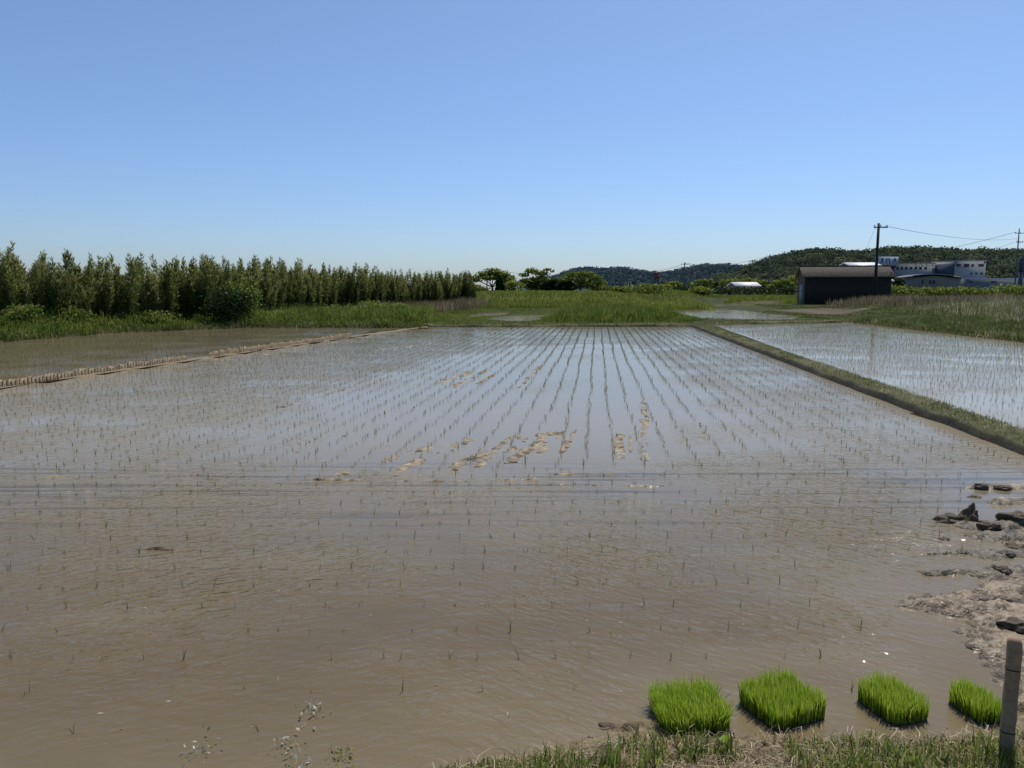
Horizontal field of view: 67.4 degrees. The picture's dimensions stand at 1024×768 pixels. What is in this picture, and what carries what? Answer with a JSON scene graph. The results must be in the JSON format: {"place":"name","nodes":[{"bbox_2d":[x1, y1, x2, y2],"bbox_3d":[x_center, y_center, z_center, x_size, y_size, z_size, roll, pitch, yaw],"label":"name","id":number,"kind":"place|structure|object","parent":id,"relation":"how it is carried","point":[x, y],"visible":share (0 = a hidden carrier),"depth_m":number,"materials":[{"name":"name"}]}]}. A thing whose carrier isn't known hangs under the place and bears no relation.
{"place":"outdoors","nodes":[
{"label":"outdoors","id":0,"kind":"place"},
{"bbox_2d":[0,328,427,387],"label":"paddy water","id":1,"kind":"structure","parent":0,"point":[144,350],"depth_m":24.92,"materials":[{"name":"liquid"}]},
{"bbox_2d":[0,326,1023,767],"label":"paddy water","id":2,"kind":"structure","parent":0,"point":[116,708],"depth_m":5.41,"materials":[{"name":"liquid"}]},
{"bbox_2d":[0,309,1023,694],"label":"rice seedlings","id":3,"kind":"object","parent":2,"relation":"on","point":[788,421],"visible":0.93,"depth_m":17.15,"materials":[{"name":"green plant"}]},
{"bbox_2d":[933,512,965,523],"bbox_3d":[3.505,1.075,6.123,0.318,0.089,0.300,1,7,4],"label":"mud clod","id":4,"kind":"object","parent":2,"relation":"on","point":[948,517],"visible":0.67,"depth_m":6.07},
{"bbox_2d":[958,502,978,521],"bbox_3d":[3.608,1.032,6.065,0.174,0.210,0.195,1,7,10],"label":"mud clod","id":5,"kind":"object","parent":2,"relation":"on","point":[970,510],"visible":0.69,"depth_m":6.04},
{"bbox_2d":[0,317,1023,342],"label":"bank edge grass","id":6,"kind":"structure","parent":0,"point":[917,327],"depth_m":34.55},
{"bbox_2d":[0,0,1023,289],"label":"sky","id":7,"kind":"structure","parent":0,"point":[473,136],"materials":[{"name":"blue"}]},
{"bbox_2d":[1,290,1023,767],"bbox_3d":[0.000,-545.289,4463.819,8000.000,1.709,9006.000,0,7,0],"label":"ground","id":8,"kind":"structure","parent":0,"point":[989,634],"depth_m":4.70,"materials":[{"name":"soil"}]},
{"bbox_2d":[0,240,15,318],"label":"bamboo","id":9,"kind":"object","parent":8,"relation":"on","point":[3,295],"visible":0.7,"depth_m":30.11,"materials":[{"name":"green plant"}]},
{"bbox_2d":[0,251,26,310],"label":"bamboo","id":10,"kind":"object","parent":8,"relation":"on","point":[12,287],"visible":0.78,"depth_m":30.21,"materials":[{"name":"green plant"}]},
{"bbox_2d":[6,273,31,307],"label":"bamboo","id":11,"kind":"object","parent":8,"relation":"on","point":[26,293],"visible":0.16,"depth_m":30.83,"materials":[{"name":"green plant"}]},
{"bbox_2d":[1,303,47,325],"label":"bush","id":12,"kind":"object","parent":8,"relation":"on","point":[26,310],"visible":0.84,"depth_m":29.55,"materials":[{"name":"green plant"}]},
{"bbox_2d":[10,256,43,310],"bbox_3d":[-19.570,-3.823,31.128,1.251,2.908,0.721,-2,7,-18],"label":"bamboo","id":13,"kind":"object","parent":8,"relation":"on","point":[37,276],"visible":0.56,"depth_m":31.13,"materials":[{"name":"green plant"}]},
{"bbox_2d":[20,254,49,313],"bbox_3d":[-19.960,-3.972,32.239,1.247,2.928,1.095,3,8,22],"label":"bamboo","id":14,"kind":"object","parent":8,"relation":"on","point":[43,294],"visible":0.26,"depth_m":32.12,"materials":[{"name":"green plant"}]},
{"bbox_2d":[42,256,74,319],"bbox_3d":[-18.699,-3.833,31.659,1.230,2.914,1.091,2,7,16],"label":"bamboo","id":15,"kind":"object","parent":8,"relation":"on","point":[55,287],"visible":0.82,"depth_m":31.54,"materials":[{"name":"green plant"}]},
{"bbox_2d":[60,249,83,310],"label":"bamboo","id":16,"kind":"object","parent":8,"relation":"on","point":[65,255],"visible":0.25,"depth_m":33.40,"materials":[{"name":"green plant"}]},
{"bbox_2d":[59,303,100,325],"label":"bush","id":17,"kind":"object","parent":8,"relation":"on","point":[81,314],"visible":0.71,"depth_m":31.87,"materials":[{"name":"green plant"}]},
{"bbox_2d":[67,252,95,317],"bbox_3d":[-18.640,-4.168,33.422,1.293,3.232,0.792,0,7,4],"label":"bamboo","id":18,"kind":"object","parent":8,"relation":"on","point":[89,272],"visible":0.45,"depth_m":33.35,"materials":[{"name":"green plant"}]},
{"bbox_2d":[62,271,101,321],"bbox_3d":[-18.365,-3.665,32.630,1.741,2.408,0.997,0,6,7],"label":"bamboo","id":19,"kind":"object","parent":8,"relation":"on","point":[77,300],"visible":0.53,"depth_m":32.60,"materials":[{"name":"green plant"}]},
{"bbox_2d":[89,256,115,319],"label":"bamboo","id":20,"kind":"object","parent":8,"relation":"on","point":[102,294],"visible":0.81,"depth_m":34.26,"materials":[{"name":"green plant"}]},
{"bbox_2d":[103,253,121,313],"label":"bamboo","id":21,"kind":"object","parent":8,"relation":"on","point":[116,272],"visible":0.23,"depth_m":35.13,"materials":[{"name":"green plant"}]},
{"bbox_2d":[102,275,129,320],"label":"bamboo","id":22,"kind":"object","parent":8,"relation":"on","point":[120,297],"visible":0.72,"depth_m":34.72,"materials":[{"name":"green plant"}]},
{"bbox_2d":[123,252,140,321],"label":"bamboo","id":23,"kind":"object","parent":8,"relation":"on","point":[133,293],"visible":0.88,"depth_m":35.10,"materials":[{"name":"green plant"}]},
{"bbox_2d":[130,252,147,310],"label":"bamboo","id":24,"kind":"object","parent":8,"relation":"on","point":[139,263],"visible":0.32,"depth_m":36.39,"materials":[{"name":"green plant"}]},
{"bbox_2d":[135,273,154,314],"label":"bamboo","id":25,"kind":"object","parent":8,"relation":"on","point":[142,299],"visible":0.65,"depth_m":36.13,"materials":[{"name":"green plant"}]},
{"bbox_2d":[145,269,165,317],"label":"bamboo","id":26,"kind":"object","parent":8,"relation":"on","point":[158,299],"visible":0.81,"depth_m":36.41,"materials":[{"name":"green plant"}]},
{"bbox_2d":[139,309,181,324],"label":"bush","id":27,"kind":"object","parent":8,"relation":"on","point":[153,318],"visible":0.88,"depth_m":35.75,"materials":[{"name":"green plant"}]},
{"bbox_2d":[149,254,171,280],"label":"bamboo","id":28,"kind":"object","parent":8,"relation":"on","point":[154,263],"visible":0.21,"depth_m":37.42,"materials":[{"name":"green plant"}]},
{"bbox_2d":[158,265,176,319],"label":"bamboo","id":29,"kind":"object","parent":8,"relation":"on","point":[169,303],"visible":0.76,"depth_m":36.99,"materials":[{"name":"green plant"}]},
{"bbox_2d":[163,259,181,320],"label":"bamboo","id":30,"kind":"object","parent":8,"relation":"on","point":[175,271],"visible":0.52,"depth_m":37.74,"materials":[{"name":"green plant"}]},
{"bbox_2d":[162,254,186,317],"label":"bamboo","id":31,"kind":"object","parent":8,"relation":"on","point":[181,308],"visible":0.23,"depth_m":38.49,"materials":[{"name":"green plant"}]},
{"bbox_2d":[177,256,198,319],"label":"bamboo","id":32,"kind":"object","parent":8,"relation":"on","point":[190,288],"visible":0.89,"depth_m":38.71,"materials":[{"name":"green plant"}]},
{"bbox_2d":[195,269,213,317],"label":"bamboo","id":33,"kind":"object","parent":8,"relation":"on","point":[202,289],"visible":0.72,"depth_m":38.72,"materials":[{"name":"green plant"}]},
{"bbox_2d":[193,254,219,313],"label":"bamboo","id":34,"kind":"object","parent":8,"relation":"on","point":[206,269],"visible":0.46,"depth_m":39.18,"materials":[{"name":"green plant"}]},
{"bbox_2d":[0,326,426,387],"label":"levee","id":35,"kind":"structure","parent":8,"relation":"on","point":[196,358],"depth_m":20.18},
{"bbox_2d":[0,355,187,386],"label":"corrugated board","id":36,"kind":"object","parent":35,"relation":"attached to","point":[46,377],"visible":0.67,"depth_m":16.30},
{"bbox_2d":[209,333,350,356],"bbox_3d":[-7.242,-1.350,25.388,0.073,0.230,9.394,1,7,12],"label":"corrugated board","id":37,"kind":"object","parent":35,"relation":"attached to","point":[251,348],"visible":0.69,"depth_m":24.13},
{"bbox_2d":[208,257,223,315],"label":"bamboo","id":38,"kind":"object","parent":8,"relation":"on","point":[214,274],"visible":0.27,"depth_m":39.69,"materials":[{"name":"green plant"}]},
{"bbox_2d":[0,299,436,341],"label":"undergrowth","id":39,"kind":"object","parent":8,"relation":"on","point":[51,324],"visible":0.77,"depth_m":37.21,"materials":[{"name":"green plant"}]},
{"bbox_2d":[206,255,234,288],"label":"bamboo","id":40,"kind":"object","parent":8,"relation":"on","point":[228,272],"visible":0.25,"depth_m":40.64,"materials":[{"name":"green plant"}]},
{"bbox_2d":[194,285,256,322],"bbox_3d":[-14.035,-3.850,37.645,2.602,2.008,2.920,4,8,30],"label":"bush","id":41,"kind":"object","parent":8,"relation":"on","point":[228,307],"visible":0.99,"depth_m":37.25,"materials":[{"name":"green plant"}]},
{"bbox_2d":[225,278,264,318],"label":"bush","id":42,"kind":"object","parent":8,"relation":"on","point":[253,309],"visible":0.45,"depth_m":39.15,"materials":[{"name":"green plant"}]},
{"bbox_2d":[237,269,260,315],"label":"bamboo","id":43,"kind":"object","parent":8,"relation":"on","point":[250,281],"visible":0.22,"depth_m":42.22,"materials":[{"name":"green plant"}]},
{"bbox_2d":[258,273,281,311],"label":"bamboo","id":44,"kind":"object","parent":8,"relation":"on","point":[272,292],"visible":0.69,"depth_m":45.05,"materials":[{"name":"green plant"}]},
{"bbox_2d":[271,260,288,309],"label":"bamboo","id":45,"kind":"object","parent":8,"relation":"on","point":[282,281],"visible":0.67,"depth_m":47.06,"materials":[{"name":"green plant"}]},
{"bbox_2d":[284,262,296,307],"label":"bamboo","id":46,"kind":"object","parent":8,"relation":"on","point":[290,282],"visible":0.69,"depth_m":49.70,"materials":[{"name":"green plant"}]},
{"bbox_2d":[286,272,303,307],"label":"bamboo","id":47,"kind":"object","parent":8,"relation":"on","point":[299,293],"visible":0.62,"depth_m":50.22,"materials":[{"name":"green plant"}]},
{"bbox_2d":[303,272,316,309],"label":"bamboo","id":48,"kind":"object","parent":8,"relation":"on","point":[311,295],"visible":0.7,"depth_m":51.78,"materials":[{"name":"green plant"}]},
{"bbox_2d":[303,263,322,307],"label":"bamboo","id":49,"kind":"object","parent":8,"relation":"on","point":[318,285],"visible":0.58,"depth_m":52.73,"materials":[{"name":"green plant"}]},
{"bbox_2d":[322,269,339,306],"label":"bamboo","id":50,"kind":"object","parent":8,"relation":"on","point":[333,291],"visible":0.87,"depth_m":54.49,"materials":[{"name":"green plant"}]},
{"bbox_2d":[333,267,348,306],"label":"bamboo","id":51,"kind":"object","parent":8,"relation":"on","point":[342,290],"visible":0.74,"depth_m":56.77,"materials":[{"name":"green plant"}]},
{"bbox_2d":[344,266,363,306],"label":"bamboo","id":52,"kind":"object","parent":8,"relation":"on","point":[350,290],"visible":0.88,"depth_m":57.21,"materials":[{"name":"green plant"}]},
{"bbox_2d":[358,265,369,304],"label":"bamboo","id":53,"kind":"object","parent":8,"relation":"on","point":[363,283],"visible":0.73,"depth_m":59.59,"materials":[{"name":"green plant"}]},
{"bbox_2d":[369,270,384,306],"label":"bamboo","id":54,"kind":"object","parent":8,"relation":"on","point":[376,291],"visible":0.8,"depth_m":61.20,"materials":[{"name":"green plant"}]},
{"bbox_2d":[407,269,416,303],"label":"bamboo","id":55,"kind":"object","parent":8,"relation":"on","point":[412,294],"visible":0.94,"depth_m":65.64,"materials":[{"name":"green plant"}]},
{"bbox_2d":[356,295,490,311],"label":"dry reeds","id":56,"kind":"object","parent":8,"relation":"on","point":[454,305],"visible":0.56,"depth_m":62.86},
{"bbox_2d":[428,271,439,301],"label":"bamboo","id":57,"kind":"object","parent":8,"relation":"on","point":[435,284],"visible":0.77,"depth_m":68.48,"materials":[{"name":"green plant"}]},
{"bbox_2d":[444,278,461,300],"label":"bamboo","id":58,"kind":"object","parent":8,"relation":"on","point":[450,290],"visible":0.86,"depth_m":70.63,"materials":[{"name":"green plant"}]},
{"bbox_2d":[240,297,711,323],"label":"meadow grass","id":59,"kind":"structure","parent":8,"relation":"on","point":[534,304],"depth_m":63.19,"materials":[{"name":"plant"}]},
{"bbox_2d":[472,267,516,290],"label":"tree","id":60,"kind":"object","parent":8,"relation":"on","point":[491,273],"visible":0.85,"depth_m":116.38,"materials":[{"name":"green plant"}]},
{"bbox_2d":[487,315,546,320],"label":"puddle","id":61,"kind":"object","parent":8,"relation":"on","point":[521,317],"visible":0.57,"depth_m":49.41,"materials":[{"name":"liquid"}]},
{"bbox_2d":[517,267,554,290],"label":"tree","id":62,"kind":"object","parent":8,"relation":"on","point":[532,283],"visible":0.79,"depth_m":118.62,"materials":[{"name":"green plant"}]},
{"bbox_2d":[554,280,578,290],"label":"tree","id":63,"kind":"object","parent":8,"relation":"on","point":[568,285],"visible":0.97,"depth_m":112.68,"materials":[{"name":"green plant"}]},
{"bbox_2d":[558,270,605,290],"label":"tree","id":64,"kind":"object","parent":8,"relation":"on","point":[593,282],"visible":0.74,"depth_m":120.39,"materials":[{"name":"green plant"}]},
{"bbox_2d":[410,289,790,309],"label":"dike grass","id":65,"kind":"structure","parent":8,"relation":"on","point":[686,301],"depth_m":83.90,"materials":[{"name":"plant"}]},
{"bbox_2d":[361,318,844,324],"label":"edge grass","id":66,"kind":"structure","parent":8,"relation":"on","point":[647,323],"depth_m":39.35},
{"bbox_2d":[587,729,629,767],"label":"grass tuft","id":67,"kind":"object","parent":8,"relation":"on","point":[614,763],"visible":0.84,"depth_m":2.87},
{"bbox_2d":[425,320,841,326],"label":"levee","id":68,"kind":"structure","parent":8,"relation":"on","point":[568,325],"depth_m":38.54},
{"bbox_2d":[636,725,666,767],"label":"grass tuft","id":69,"kind":"object","parent":8,"relation":"on","point":[655,754],"visible":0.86,"depth_m":2.90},
{"bbox_2d":[627,283,681,293],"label":"bush","id":70,"kind":"object","parent":8,"relation":"on","point":[649,287],"visible":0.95,"depth_m":121.72,"materials":[{"name":"green plant"}]},
{"bbox_2d":[666,724,716,765],"bbox_3d":[0.695,1.373,2.953,0.160,0.162,0.162,-2,7,-13],"label":"grass tuft","id":71,"kind":"object","parent":8,"relation":"on","point":[690,755],"visible":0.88,"depth_m":2.95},
{"bbox_2d":[644,671,739,735],"bbox_3d":[0.773,1.387,3.289,0.443,0.194,0.412,-1,7,-6],"label":"seedling mat","id":72,"kind":"object","parent":8,"relation":"on","point":[697,705],"visible":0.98,"depth_m":3.23,"materials":[{"name":"plant"}]},
{"bbox_2d":[418,714,1023,767],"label":"bank grass","id":73,"kind":"structure","parent":8,"relation":"on","point":[888,747],"depth_m":2.91,"materials":[{"name":"plant"}]},
{"bbox_2d":[712,727,741,766],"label":"grass tuft","id":74,"kind":"object","parent":8,"relation":"on","point":[728,745],"visible":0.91,"depth_m":2.95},
{"bbox_2d":[714,285,772,294],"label":"bush","id":75,"kind":"object","parent":8,"relation":"on","point":[743,290],"visible":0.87,"depth_m":147.27,"materials":[{"name":"green plant"}]},
{"bbox_2d":[727,282,761,294],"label":"house","id":76,"kind":"structure","parent":8,"relation":"on","point":[743,284],"depth_m":177.41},
{"bbox_2d":[724,294,798,303],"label":"field grass","id":77,"kind":"structure","parent":8,"relation":"on","point":[789,299],"depth_m":117.38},
{"bbox_2d":[766,278,797,293],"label":"tree","id":78,"kind":"object","parent":8,"relation":"on","point":[777,283],"visible":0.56,"depth_m":187.88,"materials":[{"name":"green plant"}]},
{"bbox_2d":[735,665,829,730],"bbox_3d":[1.171,1.380,3.356,0.346,0.191,0.344,-3,8,-23],"label":"seedling mat","id":79,"kind":"object","parent":8,"relation":"on","point":[784,700],"visible":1,"depth_m":3.29,"materials":[{"name":"plant"}]},
{"bbox_2d":[785,731,822,767],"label":"grass tuft","id":80,"kind":"object","parent":8,"relation":"on","point":[791,748],"visible":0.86,"depth_m":2.91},
{"bbox_2d":[795,265,895,303],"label":"shed","id":81,"kind":"structure","parent":8,"relation":"on","point":[819,284],"depth_m":94.71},
{"bbox_2d":[752,304,961,318],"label":"verge grass","id":82,"kind":"structure","parent":8,"relation":"on","point":[889,309],"depth_m":56.48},
{"bbox_2d":[690,324,1023,455],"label":"levee","id":83,"kind":"structure","parent":8,"relation":"on","point":[1003,440],"depth_m":11.82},
{"bbox_2d":[693,323,1023,443],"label":"levee grass","id":84,"kind":"structure","parent":83,"relation":"on","point":[996,423],"depth_m":12.92,"materials":[{"name":"plant"}]},
{"bbox_2d":[873,223,887,297],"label":"utility pole","id":85,"kind":"object","parent":8,"relation":"on","point":[878,227],"visible":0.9,"depth_m":82.88,"materials":[{"name":"brown wood"}]},
{"bbox_2d":[878,257,898,273],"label":"sign building","id":86,"kind":"structure","parent":8,"relation":"on","point":[892,262],"depth_m":199.34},
{"bbox_2d":[857,668,932,726],"bbox_3d":[1.660,1.382,3.351,0.244,0.194,0.306,-2,7,-17],"label":"seedling mat","id":87,"kind":"object","parent":8,"relation":"on","point":[894,702],"visible":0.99,"depth_m":3.30,"materials":[{"name":"plant"}]},
{"bbox_2d":[884,732,929,767],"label":"grass tuft","id":88,"kind":"object","parent":8,"relation":"on","point":[894,749],"visible":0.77,"depth_m":2.87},
{"bbox_2d":[894,263,935,282],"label":"factory","id":89,"kind":"structure","parent":8,"relation":"on","point":[902,269],"depth_m":202.80,"materials":[{"name":"metal"}]},
{"bbox_2d":[824,292,1023,306],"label":"brown weeds","id":90,"kind":"object","parent":8,"relation":"on","point":[899,299],"visible":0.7,"depth_m":68.41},
{"bbox_2d":[894,274,962,289],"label":"warehouse","id":91,"kind":"structure","parent":8,"relation":"on","point":[931,280],"depth_m":173.44,"materials":[{"name":"grey metal"}]},
{"bbox_2d":[929,286,973,296],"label":"bush","id":92,"kind":"object","parent":8,"relation":"on","point":[950,290],"visible":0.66,"depth_m":109.81,"materials":[{"name":"green plant"}]},
{"bbox_2d":[931,260,986,277],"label":"office block","id":93,"kind":"structure","parent":8,"relation":"on","point":[969,268],"depth_m":194.01,"materials":[{"name":"white concrete"}]},
{"bbox_2d":[898,296,1023,322],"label":"pale weeds","id":94,"kind":"object","parent":8,"relation":"on","point":[992,308],"visible":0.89,"depth_m":48.63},
{"bbox_2d":[945,674,1001,724],"bbox_3d":[2.012,1.389,3.336,0.186,0.184,0.265,-1,7,-10],"label":"seedling mat","id":95,"kind":"object","parent":8,"relation":"on","point":[968,699],"visible":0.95,"depth_m":3.30,"materials":[{"name":"plant"}]},
{"bbox_2d":[976,520,1002,530],"bbox_3d":[3.659,1.076,5.889,0.191,0.053,0.167,0,7,1],"label":"mud clod","id":96,"kind":"object","parent":8,"relation":"on","point":[989,525],"visible":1,"depth_m":5.84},
{"bbox_2d":[961,278,1023,289],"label":"storage hall","id":97,"kind":"structure","parent":8,"relation":"on","point":[983,283],"depth_m":188.37,"materials":[{"name":"grey metal"}]},
{"bbox_2d":[971,720,1016,764],"bbox_3d":[1.852,1.356,2.933,0.175,0.180,0.248,-7,10,-43],"label":"grass tuft","id":98,"kind":"object","parent":8,"relation":"on","point":[989,741],"visible":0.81,"depth_m":2.94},
{"bbox_2d":[971,741,1023,767],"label":"grass tuft","id":99,"kind":"object","parent":8,"relation":"on","point":[1014,758],"visible":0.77,"depth_m":2.86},
{"bbox_2d":[985,283,1023,295],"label":"bush","id":100,"kind":"object","parent":8,"relation":"on","point":[1013,288],"visible":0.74,"depth_m":110.39,"materials":[{"name":"green plant"}]},
{"bbox_2d":[995,510,1023,524],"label":"mud clod","id":101,"kind":"object","parent":8,"relation":"on","point":[1016,516],"visible":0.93,"depth_m":6.01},
{"bbox_2d":[996,616,1023,632],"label":"mud clod","id":102,"kind":"object","parent":8,"relation":"on","point":[1015,624],"visible":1,"depth_m":4.08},
{"bbox_2d":[999,636,1022,762],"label":"stake","id":103,"kind":"object","parent":8,"relation":"on","point":[1010,693],"visible":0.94,"depth_m":2.89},
{"bbox_2d":[520,272,717,290],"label":"hill","id":104,"kind":"structure","parent":0,"point":[521,288],"depth_m":1175.34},
{"bbox_2d":[518,263,748,290],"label":"forest","id":105,"kind":"object","parent":104,"relation":"on","point":[707,271],"visible":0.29,"depth_m":1273.27,"materials":[{"name":"plant"}]},
{"bbox_2d":[540,304,698,322],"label":"tall grass","id":106,"kind":"structure","parent":0,"point":[608,314],"depth_m":41.80,"materials":[{"name":"plant"}]},
{"bbox_2d":[674,309,798,319],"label":"paddy water","id":107,"kind":"structure","parent":0,"point":[733,314],"depth_m":57.48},
{"bbox_2d":[690,313,1023,338],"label":"field edge grass","id":108,"kind":"structure","parent":0,"point":[1014,327],"depth_m":36.29,"materials":[{"name":"plant"}]},
{"bbox_2d":[715,322,1023,428],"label":"paddy water","id":109,"kind":"structure","parent":0,"point":[1017,405],"depth_m":20.26,"materials":[{"name":"liquid"}]},
{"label":"hill","id":110,"kind":"structure","parent":0,"visible":0},
{"bbox_2d":[701,245,1023,292],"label":"forest","id":111,"kind":"object","parent":110,"relation":"on","point":[999,263],"visible":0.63,"depth_m":576.40,"materials":[{"name":"plant"}]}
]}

